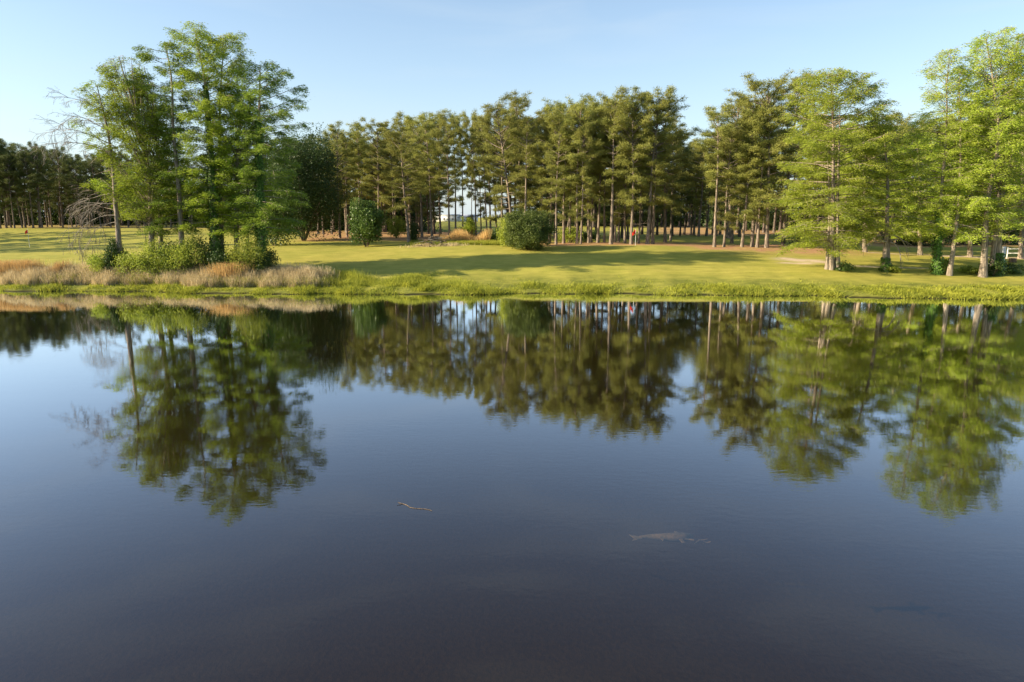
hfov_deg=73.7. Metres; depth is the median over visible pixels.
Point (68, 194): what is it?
pine tree
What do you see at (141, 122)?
cypress tree
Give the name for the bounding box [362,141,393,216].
pine tree
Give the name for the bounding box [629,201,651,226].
pine tree
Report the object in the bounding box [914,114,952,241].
pine tree
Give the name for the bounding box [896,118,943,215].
pine tree
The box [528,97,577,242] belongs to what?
pine tree
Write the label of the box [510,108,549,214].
pine tree
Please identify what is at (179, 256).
undergrowth shrub
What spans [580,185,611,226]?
pine tree
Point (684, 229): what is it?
pine tree
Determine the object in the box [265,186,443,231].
undergrowth
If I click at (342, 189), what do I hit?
pine tree
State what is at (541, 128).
pine tree
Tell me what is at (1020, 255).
cypress tree
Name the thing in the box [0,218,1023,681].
ground
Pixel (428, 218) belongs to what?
pine tree
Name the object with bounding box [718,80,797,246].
pine tree
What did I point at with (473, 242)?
rough grass
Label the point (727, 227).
pine tree
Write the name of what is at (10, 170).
pine tree
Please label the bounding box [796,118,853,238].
pine tree
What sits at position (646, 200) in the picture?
pine tree
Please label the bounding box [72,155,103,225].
pine tree
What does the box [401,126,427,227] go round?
pine tree
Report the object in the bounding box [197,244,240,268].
undergrowth shrub
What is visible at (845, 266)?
bank shrub
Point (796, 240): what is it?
bank shrub
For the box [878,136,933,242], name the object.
pine tree
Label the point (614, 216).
pine tree
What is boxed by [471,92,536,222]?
pine tree
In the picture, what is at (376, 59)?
sky
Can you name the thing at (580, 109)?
pine tree
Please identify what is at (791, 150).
pine tree
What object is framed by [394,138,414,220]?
pine tree
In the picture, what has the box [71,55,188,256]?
cypress tree
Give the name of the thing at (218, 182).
cypress tree
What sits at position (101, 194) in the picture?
pine tree
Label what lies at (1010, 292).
shore grass
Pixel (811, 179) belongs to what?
pine tree
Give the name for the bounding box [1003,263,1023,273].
bank shrub
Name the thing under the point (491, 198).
pine tree
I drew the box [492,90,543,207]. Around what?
pine tree
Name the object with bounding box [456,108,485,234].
pine tree
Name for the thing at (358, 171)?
pine tree
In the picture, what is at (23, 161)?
pine tree
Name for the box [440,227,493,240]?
tan brush
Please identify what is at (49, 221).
pine tree
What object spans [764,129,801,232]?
pine tree
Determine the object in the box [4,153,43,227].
pine tree
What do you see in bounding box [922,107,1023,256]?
cypress tree
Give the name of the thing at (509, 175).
pine tree
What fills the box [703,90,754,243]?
pine tree
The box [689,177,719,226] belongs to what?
pine tree
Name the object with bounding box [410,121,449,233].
pine tree
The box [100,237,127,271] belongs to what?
undergrowth shrub
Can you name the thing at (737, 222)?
pine tree
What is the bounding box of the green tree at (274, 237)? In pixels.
[241,153,303,246]
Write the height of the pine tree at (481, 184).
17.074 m
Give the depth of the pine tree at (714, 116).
74.07 m
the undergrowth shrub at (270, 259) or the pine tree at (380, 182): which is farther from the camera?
the pine tree at (380, 182)
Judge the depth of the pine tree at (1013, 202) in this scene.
93.44 m
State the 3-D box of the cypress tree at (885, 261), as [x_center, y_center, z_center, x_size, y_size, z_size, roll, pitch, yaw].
[32.709,-12.616,58.524,7.212,13.758,7.630,-10,14,-43]
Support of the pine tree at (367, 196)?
on the ground at (296, 544)
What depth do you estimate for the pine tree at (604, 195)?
80.11 m
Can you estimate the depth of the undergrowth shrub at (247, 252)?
57.78 m
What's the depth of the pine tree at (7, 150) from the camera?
126.40 m
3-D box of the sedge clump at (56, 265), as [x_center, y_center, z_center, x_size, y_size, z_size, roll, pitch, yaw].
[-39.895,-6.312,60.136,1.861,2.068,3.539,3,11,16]
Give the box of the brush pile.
[400,235,481,247]
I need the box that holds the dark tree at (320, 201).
[249,122,353,240]
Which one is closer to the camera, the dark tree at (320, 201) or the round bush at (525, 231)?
the round bush at (525, 231)
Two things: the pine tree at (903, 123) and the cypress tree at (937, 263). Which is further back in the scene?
the pine tree at (903, 123)
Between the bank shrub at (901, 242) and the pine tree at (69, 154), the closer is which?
the bank shrub at (901, 242)
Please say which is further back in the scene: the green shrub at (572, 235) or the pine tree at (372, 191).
the pine tree at (372, 191)
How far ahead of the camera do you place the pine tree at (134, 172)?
143.81 m
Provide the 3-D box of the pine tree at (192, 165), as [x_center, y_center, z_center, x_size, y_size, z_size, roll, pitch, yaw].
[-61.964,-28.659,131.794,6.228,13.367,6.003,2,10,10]
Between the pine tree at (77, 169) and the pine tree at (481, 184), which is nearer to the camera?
the pine tree at (481, 184)
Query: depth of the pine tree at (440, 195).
158.45 m
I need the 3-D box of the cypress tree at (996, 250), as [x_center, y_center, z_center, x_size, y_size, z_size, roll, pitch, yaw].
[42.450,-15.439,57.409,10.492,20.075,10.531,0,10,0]
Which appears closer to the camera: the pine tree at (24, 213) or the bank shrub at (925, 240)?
the bank shrub at (925, 240)
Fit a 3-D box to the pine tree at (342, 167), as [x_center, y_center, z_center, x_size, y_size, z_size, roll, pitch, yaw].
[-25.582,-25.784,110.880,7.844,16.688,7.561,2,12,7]
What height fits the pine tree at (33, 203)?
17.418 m
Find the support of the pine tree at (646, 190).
on the ground at (296, 544)
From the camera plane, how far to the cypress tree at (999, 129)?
55.54 m
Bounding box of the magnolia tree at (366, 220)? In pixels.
[347,197,387,246]
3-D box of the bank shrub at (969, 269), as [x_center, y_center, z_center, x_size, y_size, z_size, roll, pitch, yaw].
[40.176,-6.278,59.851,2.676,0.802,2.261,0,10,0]
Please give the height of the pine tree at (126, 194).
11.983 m
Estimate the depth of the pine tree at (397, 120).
99.22 m
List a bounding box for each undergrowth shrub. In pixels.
[80,252,112,272]
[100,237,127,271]
[110,249,152,275]
[123,238,173,279]
[149,238,194,272]
[156,232,207,274]
[176,234,227,268]
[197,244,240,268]
[220,253,251,264]
[224,229,270,275]
[250,247,280,272]
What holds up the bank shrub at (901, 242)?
on the ground at (296, 544)
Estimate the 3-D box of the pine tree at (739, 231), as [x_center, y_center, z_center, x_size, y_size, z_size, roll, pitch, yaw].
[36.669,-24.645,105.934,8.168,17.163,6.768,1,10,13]
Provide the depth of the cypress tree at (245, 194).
62.15 m
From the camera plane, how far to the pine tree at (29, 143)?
133.94 m
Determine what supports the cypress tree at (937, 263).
on the ground at (296, 544)
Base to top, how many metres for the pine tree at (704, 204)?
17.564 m
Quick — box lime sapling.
[459,217,476,236]
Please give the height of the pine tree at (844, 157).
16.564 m
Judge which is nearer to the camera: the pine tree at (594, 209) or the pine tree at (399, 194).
the pine tree at (594, 209)
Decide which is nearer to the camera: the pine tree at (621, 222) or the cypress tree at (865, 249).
the cypress tree at (865, 249)
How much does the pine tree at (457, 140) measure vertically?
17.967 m
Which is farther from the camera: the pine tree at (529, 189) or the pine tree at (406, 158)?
the pine tree at (529, 189)
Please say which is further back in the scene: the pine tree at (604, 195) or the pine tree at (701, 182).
the pine tree at (701, 182)
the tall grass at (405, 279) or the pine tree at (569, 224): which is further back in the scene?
the pine tree at (569, 224)
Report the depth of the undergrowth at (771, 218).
151.43 m
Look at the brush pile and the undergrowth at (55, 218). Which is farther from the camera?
the undergrowth at (55, 218)
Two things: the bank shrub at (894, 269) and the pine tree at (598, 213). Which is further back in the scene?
the pine tree at (598, 213)
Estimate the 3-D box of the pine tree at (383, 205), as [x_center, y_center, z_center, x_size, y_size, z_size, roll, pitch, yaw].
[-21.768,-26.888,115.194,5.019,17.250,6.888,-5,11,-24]
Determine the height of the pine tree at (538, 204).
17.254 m
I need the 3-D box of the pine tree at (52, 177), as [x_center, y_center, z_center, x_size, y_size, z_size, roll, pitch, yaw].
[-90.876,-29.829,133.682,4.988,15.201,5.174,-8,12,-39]
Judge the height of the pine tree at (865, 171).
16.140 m
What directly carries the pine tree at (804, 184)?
on the ground at (296, 544)
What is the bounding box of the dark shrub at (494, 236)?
[486,227,500,240]
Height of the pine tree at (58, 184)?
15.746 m
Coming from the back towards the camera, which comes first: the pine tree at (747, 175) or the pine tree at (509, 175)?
the pine tree at (509, 175)
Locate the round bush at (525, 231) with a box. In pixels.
[503,208,558,249]
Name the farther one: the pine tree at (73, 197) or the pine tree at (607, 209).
the pine tree at (73, 197)
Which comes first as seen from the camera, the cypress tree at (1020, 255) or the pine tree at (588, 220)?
the cypress tree at (1020, 255)
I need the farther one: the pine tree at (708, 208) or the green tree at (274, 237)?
the pine tree at (708, 208)
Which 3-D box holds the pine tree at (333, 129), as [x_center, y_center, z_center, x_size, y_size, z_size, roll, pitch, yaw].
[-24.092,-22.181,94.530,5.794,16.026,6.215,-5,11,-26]
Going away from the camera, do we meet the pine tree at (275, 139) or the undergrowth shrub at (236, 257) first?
the undergrowth shrub at (236, 257)
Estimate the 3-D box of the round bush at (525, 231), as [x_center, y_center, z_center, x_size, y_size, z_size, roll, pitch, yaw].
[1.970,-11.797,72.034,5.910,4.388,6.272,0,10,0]
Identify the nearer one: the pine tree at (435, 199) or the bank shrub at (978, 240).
the bank shrub at (978, 240)
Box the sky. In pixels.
[0,0,1023,217]
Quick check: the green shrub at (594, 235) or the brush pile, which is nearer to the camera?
the brush pile
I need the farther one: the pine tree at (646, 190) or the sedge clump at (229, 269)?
the pine tree at (646, 190)
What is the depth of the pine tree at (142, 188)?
135.00 m
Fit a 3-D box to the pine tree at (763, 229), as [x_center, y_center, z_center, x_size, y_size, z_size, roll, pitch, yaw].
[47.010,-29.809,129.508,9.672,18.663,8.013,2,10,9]
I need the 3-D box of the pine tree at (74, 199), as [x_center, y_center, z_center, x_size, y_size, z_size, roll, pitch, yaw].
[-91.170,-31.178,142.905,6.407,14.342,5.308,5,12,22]
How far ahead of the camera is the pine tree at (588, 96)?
85.87 m
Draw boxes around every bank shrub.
[778,231,805,246]
[835,260,856,270]
[878,217,929,244]
[886,265,901,272]
[908,216,952,245]
[941,258,948,273]
[945,221,993,244]
[953,265,978,273]
[977,256,1011,275]
[992,217,1018,244]
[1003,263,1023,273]
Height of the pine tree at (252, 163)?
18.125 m
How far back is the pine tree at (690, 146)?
112.61 m
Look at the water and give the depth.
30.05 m
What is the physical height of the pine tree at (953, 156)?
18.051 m
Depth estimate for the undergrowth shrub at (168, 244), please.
59.25 m
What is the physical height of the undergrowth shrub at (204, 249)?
3.957 m
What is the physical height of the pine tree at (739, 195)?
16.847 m
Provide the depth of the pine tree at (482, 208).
96.12 m
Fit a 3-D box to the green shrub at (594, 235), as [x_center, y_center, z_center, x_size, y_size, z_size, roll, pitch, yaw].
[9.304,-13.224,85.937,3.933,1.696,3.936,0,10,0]
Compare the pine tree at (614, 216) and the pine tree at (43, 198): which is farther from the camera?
the pine tree at (43, 198)
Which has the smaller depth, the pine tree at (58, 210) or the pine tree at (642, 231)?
the pine tree at (642, 231)
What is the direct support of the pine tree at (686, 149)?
on the ground at (296, 544)
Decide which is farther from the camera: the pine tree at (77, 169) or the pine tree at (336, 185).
the pine tree at (77, 169)
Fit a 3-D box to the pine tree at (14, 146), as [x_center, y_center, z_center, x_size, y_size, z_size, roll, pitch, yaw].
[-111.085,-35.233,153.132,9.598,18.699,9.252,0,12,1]
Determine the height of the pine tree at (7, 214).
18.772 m
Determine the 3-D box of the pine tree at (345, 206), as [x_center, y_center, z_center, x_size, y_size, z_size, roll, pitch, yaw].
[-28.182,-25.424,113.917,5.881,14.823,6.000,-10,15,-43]
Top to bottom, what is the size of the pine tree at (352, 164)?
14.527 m
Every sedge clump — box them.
[0,259,21,274]
[1,257,49,273]
[46,259,73,275]
[199,261,253,281]
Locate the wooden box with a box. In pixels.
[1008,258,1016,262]
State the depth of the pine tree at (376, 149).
100.06 m
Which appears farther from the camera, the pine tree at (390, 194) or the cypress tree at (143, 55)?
the pine tree at (390, 194)
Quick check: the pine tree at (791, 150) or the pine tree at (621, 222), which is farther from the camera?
the pine tree at (621, 222)
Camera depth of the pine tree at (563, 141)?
78.74 m
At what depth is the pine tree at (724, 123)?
141.64 m
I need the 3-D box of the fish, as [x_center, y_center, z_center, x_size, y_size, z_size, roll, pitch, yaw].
[2.913,3.811,13.230,1.240,0.173,0.490,-1,10,-4]
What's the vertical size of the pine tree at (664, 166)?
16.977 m
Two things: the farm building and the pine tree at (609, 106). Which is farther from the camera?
the farm building
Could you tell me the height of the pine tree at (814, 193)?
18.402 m
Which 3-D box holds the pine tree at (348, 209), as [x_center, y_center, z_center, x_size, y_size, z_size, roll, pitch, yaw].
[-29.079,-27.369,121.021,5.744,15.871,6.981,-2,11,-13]
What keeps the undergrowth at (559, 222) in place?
on the ground at (296, 544)
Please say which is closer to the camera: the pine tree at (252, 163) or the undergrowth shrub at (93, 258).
the undergrowth shrub at (93, 258)
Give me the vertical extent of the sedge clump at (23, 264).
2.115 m
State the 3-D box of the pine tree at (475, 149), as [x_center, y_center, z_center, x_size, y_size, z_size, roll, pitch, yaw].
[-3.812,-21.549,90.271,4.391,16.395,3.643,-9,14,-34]
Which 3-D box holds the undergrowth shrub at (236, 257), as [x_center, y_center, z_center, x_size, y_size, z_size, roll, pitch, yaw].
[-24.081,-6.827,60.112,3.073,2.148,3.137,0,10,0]
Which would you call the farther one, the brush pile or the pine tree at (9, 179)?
the pine tree at (9, 179)
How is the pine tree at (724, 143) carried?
on the ground at (296, 544)
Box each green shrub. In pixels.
[386,215,405,237]
[405,220,420,240]
[557,226,584,242]
[574,229,600,241]
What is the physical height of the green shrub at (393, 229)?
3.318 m
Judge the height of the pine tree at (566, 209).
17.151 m
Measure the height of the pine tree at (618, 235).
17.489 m
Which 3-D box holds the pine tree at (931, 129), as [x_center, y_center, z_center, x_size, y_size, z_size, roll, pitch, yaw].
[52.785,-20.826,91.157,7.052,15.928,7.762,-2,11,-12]
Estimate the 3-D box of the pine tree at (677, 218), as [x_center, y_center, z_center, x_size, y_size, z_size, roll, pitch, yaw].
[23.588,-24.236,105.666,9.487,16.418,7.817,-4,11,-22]
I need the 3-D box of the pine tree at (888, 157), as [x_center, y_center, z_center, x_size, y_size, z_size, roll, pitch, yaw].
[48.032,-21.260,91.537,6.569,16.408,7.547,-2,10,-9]
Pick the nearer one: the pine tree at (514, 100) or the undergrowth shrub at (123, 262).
the undergrowth shrub at (123, 262)
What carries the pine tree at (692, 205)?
on the ground at (296, 544)
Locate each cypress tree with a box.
[16,78,161,265]
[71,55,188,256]
[114,64,195,261]
[118,36,219,268]
[162,20,249,267]
[185,32,255,254]
[191,88,276,251]
[222,59,311,268]
[222,102,277,246]
[767,67,905,269]
[820,115,915,251]
[841,111,942,272]
[880,132,965,254]
[893,45,990,274]
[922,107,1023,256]
[924,69,1000,275]
[932,27,1023,277]
[948,32,1023,275]
[954,91,1023,258]
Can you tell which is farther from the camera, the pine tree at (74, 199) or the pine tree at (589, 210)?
the pine tree at (74, 199)
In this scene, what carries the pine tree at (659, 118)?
on the ground at (296, 544)
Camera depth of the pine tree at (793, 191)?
146.62 m
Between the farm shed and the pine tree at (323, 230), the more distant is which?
the farm shed
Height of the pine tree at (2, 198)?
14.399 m
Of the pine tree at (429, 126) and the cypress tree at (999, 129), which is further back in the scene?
the pine tree at (429, 126)
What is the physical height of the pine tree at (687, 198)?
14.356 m
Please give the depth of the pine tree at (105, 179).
130.12 m
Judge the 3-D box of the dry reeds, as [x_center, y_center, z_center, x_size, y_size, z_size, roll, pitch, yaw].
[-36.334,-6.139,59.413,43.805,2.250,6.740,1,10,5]
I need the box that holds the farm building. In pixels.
[436,214,459,221]
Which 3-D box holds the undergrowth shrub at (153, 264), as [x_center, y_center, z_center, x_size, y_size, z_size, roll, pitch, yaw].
[-30.989,-7.019,58.702,3.948,3.722,4.240,0,10,0]
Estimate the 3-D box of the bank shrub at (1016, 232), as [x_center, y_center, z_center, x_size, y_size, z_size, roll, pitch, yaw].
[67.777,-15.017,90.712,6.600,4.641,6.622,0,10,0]
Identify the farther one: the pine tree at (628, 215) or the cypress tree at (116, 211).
the pine tree at (628, 215)
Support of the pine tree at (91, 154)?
on the ground at (296, 544)
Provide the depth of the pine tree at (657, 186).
104.18 m
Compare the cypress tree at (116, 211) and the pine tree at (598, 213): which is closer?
the cypress tree at (116, 211)
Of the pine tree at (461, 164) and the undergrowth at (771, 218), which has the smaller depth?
the pine tree at (461, 164)
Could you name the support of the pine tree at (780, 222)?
on the ground at (296, 544)
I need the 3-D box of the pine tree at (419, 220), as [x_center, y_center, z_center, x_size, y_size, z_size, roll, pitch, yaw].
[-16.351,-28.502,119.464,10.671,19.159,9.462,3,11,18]
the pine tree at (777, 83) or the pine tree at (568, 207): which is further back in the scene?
the pine tree at (568, 207)
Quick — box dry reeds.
[0,257,340,287]
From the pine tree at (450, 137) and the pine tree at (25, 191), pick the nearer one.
the pine tree at (450, 137)
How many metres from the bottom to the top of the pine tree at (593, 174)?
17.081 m
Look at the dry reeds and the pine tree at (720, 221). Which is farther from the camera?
the pine tree at (720, 221)
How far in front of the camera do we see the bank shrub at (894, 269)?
59.79 m
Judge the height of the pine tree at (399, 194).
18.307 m
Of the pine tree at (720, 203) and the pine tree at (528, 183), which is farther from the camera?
the pine tree at (720, 203)
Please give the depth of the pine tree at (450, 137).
88.74 m
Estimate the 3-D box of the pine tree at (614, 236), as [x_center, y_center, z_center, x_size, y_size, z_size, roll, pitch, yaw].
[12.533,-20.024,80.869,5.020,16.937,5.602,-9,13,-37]
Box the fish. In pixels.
[630,531,693,542]
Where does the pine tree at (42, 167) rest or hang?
on the ground at (296, 544)
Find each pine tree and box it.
[0,138,24,227]
[0,145,24,227]
[0,151,31,227]
[0,154,8,228]
[0,154,25,227]
[1,138,16,225]
[3,142,27,224]
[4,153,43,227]
[8,151,44,227]
[10,150,32,225]
[16,145,56,227]
[18,146,56,213]
[24,149,51,227]
[27,140,55,226]
[33,150,62,226]
[34,170,56,224]
[43,146,72,226]
[44,149,77,225]
[45,159,76,224]
[50,157,73,226]
[55,152,94,226]
[58,160,85,225]
[59,154,88,225]
[62,155,80,226]
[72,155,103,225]
[75,160,99,226]
[78,156,107,227]
[85,159,112,224]
[88,153,111,225]
[94,154,110,226]
[95,159,118,226]
[101,146,123,221]
[109,167,134,226]
[116,153,145,225]
[129,165,147,226]
[182,157,200,223]
[230,139,253,211]
[267,136,295,158]
[302,134,336,233]
[316,133,344,230]
[317,120,361,237]
[319,147,342,233]
[333,133,362,236]
[333,139,356,232]
[334,145,359,232]
[338,130,376,196]
[341,165,363,230]
[343,137,377,201]
[345,120,371,207]
[355,116,403,208]
[355,139,373,200]
[362,128,433,241]
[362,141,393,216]
[365,142,396,231]
[372,132,393,231]
[374,122,405,234]
[381,137,405,222]
[384,131,412,225]
[390,110,421,232]
[391,124,441,229]
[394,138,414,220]
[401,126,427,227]
[402,111,438,236]
[407,113,450,238]
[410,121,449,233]
[410,143,444,233]
[417,108,454,235]
[424,185,446,222]
[428,112,462,235]
[436,108,470,228]
[450,114,471,226]
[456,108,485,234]
[465,115,495,230]
[465,121,491,231]
[465,140,478,217]
[467,112,503,228]
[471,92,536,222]
[473,153,511,227]
[475,125,531,221]
[481,107,519,227]
[484,113,533,217]
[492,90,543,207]
[493,127,536,210]
[504,119,545,211]
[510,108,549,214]
[520,107,560,226]
[522,116,553,226]
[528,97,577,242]
[530,124,571,225]
[532,124,581,237]
[533,108,573,244]
[541,100,587,243]
[546,129,572,235]
[546,140,586,227]
[554,94,604,243]
[558,103,584,242]
[562,93,606,241]
[565,174,580,229]
[568,122,603,243]
[571,110,606,242]
[572,97,611,241]
[579,156,603,232]
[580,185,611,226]
[581,147,608,234]
[588,101,620,242]
[589,139,626,225]
[590,85,638,243]
[591,111,621,242]
[600,106,644,242]
[600,152,647,237]
[600,168,630,235]
[601,99,635,242]
[605,85,659,243]
[607,100,630,241]
[613,144,648,238]
[621,92,698,243]
[626,85,689,243]
[626,109,658,243]
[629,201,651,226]
[630,142,670,227]
[631,175,647,233]
[636,109,695,242]
[641,137,672,234]
[645,129,671,234]
[647,132,698,234]
[653,127,689,240]
[659,135,694,235]
[667,151,699,235]
[675,173,708,226]
[677,141,715,236]
[679,141,707,234]
[683,145,705,234]
[685,137,705,235]
[686,177,719,226]
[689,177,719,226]
[691,102,742,246]
[691,136,723,235]
[700,131,739,234]
[701,136,728,235]
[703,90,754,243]
[704,124,757,246]
[706,125,748,238]
[706,136,725,234]
[712,134,744,237]
[714,122,725,230]
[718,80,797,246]
[720,104,775,246]
[723,136,773,236]
[725,68,803,247]
[726,123,759,232]
[739,95,790,247]
[748,137,774,232]
[749,138,780,232]
[758,70,835,244]
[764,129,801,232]
[776,153,797,230]
[778,140,801,230]
[791,110,831,237]
[791,133,819,218]
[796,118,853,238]
[803,134,826,218]
[812,138,840,216]
[816,123,854,233]
[830,142,873,238]
[843,123,894,241]
[853,130,907,232]
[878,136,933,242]
[882,109,928,218]
[884,125,940,214]
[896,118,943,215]
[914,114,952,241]
[927,116,978,242]
[992,126,1020,242]
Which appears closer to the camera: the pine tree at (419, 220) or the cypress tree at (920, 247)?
the cypress tree at (920, 247)
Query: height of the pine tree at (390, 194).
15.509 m
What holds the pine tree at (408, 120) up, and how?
on the ground at (296, 544)
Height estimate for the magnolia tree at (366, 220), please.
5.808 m
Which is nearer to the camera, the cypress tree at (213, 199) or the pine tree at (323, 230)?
the cypress tree at (213, 199)
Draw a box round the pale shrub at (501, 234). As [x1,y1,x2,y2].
[496,214,515,246]
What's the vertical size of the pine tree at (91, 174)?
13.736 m
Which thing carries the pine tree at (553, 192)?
on the ground at (296, 544)
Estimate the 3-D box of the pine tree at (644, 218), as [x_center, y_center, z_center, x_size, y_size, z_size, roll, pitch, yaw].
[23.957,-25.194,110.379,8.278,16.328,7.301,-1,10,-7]
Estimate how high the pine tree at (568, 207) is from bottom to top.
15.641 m
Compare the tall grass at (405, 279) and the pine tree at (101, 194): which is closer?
the tall grass at (405, 279)
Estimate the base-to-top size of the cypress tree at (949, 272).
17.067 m
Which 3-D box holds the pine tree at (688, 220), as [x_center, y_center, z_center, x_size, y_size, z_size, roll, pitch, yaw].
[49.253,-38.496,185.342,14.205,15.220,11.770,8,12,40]
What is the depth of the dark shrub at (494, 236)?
83.66 m
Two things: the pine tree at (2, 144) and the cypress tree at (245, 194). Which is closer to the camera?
the cypress tree at (245, 194)
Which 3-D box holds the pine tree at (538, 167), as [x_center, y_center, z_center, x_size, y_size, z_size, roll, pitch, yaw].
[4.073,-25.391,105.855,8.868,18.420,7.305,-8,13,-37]
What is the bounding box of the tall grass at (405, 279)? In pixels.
[319,268,483,286]
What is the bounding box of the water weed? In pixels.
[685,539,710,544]
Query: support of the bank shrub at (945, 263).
on the ground at (296, 544)
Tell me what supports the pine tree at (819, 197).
on the ground at (296, 544)
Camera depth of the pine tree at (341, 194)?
116.56 m
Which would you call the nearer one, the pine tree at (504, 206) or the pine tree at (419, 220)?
the pine tree at (504, 206)
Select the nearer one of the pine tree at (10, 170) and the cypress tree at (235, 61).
the cypress tree at (235, 61)
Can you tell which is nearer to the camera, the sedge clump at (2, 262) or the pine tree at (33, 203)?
the sedge clump at (2, 262)
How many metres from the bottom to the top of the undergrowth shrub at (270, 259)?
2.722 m
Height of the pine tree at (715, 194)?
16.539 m
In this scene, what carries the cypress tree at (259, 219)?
on the ground at (296, 544)
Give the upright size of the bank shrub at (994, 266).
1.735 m
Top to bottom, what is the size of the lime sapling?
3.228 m
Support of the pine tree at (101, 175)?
on the ground at (296, 544)
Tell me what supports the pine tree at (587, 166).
on the ground at (296, 544)
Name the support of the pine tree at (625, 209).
on the ground at (296, 544)
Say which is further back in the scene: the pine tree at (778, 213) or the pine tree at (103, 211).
the pine tree at (103, 211)
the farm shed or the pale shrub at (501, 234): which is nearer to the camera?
the pale shrub at (501, 234)
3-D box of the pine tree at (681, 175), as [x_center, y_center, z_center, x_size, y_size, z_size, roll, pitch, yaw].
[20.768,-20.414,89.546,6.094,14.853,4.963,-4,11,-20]
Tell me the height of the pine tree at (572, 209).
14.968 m
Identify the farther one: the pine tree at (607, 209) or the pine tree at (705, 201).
the pine tree at (705, 201)
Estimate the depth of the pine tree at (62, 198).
155.54 m
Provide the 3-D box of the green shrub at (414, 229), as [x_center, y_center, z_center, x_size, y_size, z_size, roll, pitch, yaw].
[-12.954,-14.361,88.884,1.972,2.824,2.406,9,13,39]
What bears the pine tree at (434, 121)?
on the ground at (296, 544)
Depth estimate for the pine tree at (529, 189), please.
108.33 m
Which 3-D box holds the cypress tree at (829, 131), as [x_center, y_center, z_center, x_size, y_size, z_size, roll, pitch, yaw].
[27.759,-14.704,59.148,10.954,17.277,10.810,0,10,0]
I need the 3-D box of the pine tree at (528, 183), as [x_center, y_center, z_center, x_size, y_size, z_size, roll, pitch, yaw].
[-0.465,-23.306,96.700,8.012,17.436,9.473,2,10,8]
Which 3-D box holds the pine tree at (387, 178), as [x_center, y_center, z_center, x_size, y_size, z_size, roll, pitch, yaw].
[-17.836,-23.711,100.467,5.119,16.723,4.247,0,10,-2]
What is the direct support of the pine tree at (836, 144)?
on the ground at (296, 544)
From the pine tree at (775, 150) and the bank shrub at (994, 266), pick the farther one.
the pine tree at (775, 150)
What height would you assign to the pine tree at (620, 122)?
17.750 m
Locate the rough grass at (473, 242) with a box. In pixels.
[408,239,503,245]
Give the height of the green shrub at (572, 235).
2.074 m
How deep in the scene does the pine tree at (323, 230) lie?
106.27 m
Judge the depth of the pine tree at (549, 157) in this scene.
77.56 m
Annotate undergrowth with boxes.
[0,179,254,224]
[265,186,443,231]
[531,194,741,225]
[696,182,1017,231]
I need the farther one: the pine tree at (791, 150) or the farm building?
the farm building
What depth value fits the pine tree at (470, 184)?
93.22 m
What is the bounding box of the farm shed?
[457,215,478,221]
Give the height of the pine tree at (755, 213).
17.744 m
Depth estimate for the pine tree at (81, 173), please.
135.61 m
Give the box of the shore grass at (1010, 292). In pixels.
[0,276,1023,299]
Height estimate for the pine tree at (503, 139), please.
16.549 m
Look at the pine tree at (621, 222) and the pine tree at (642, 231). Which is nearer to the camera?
the pine tree at (621, 222)

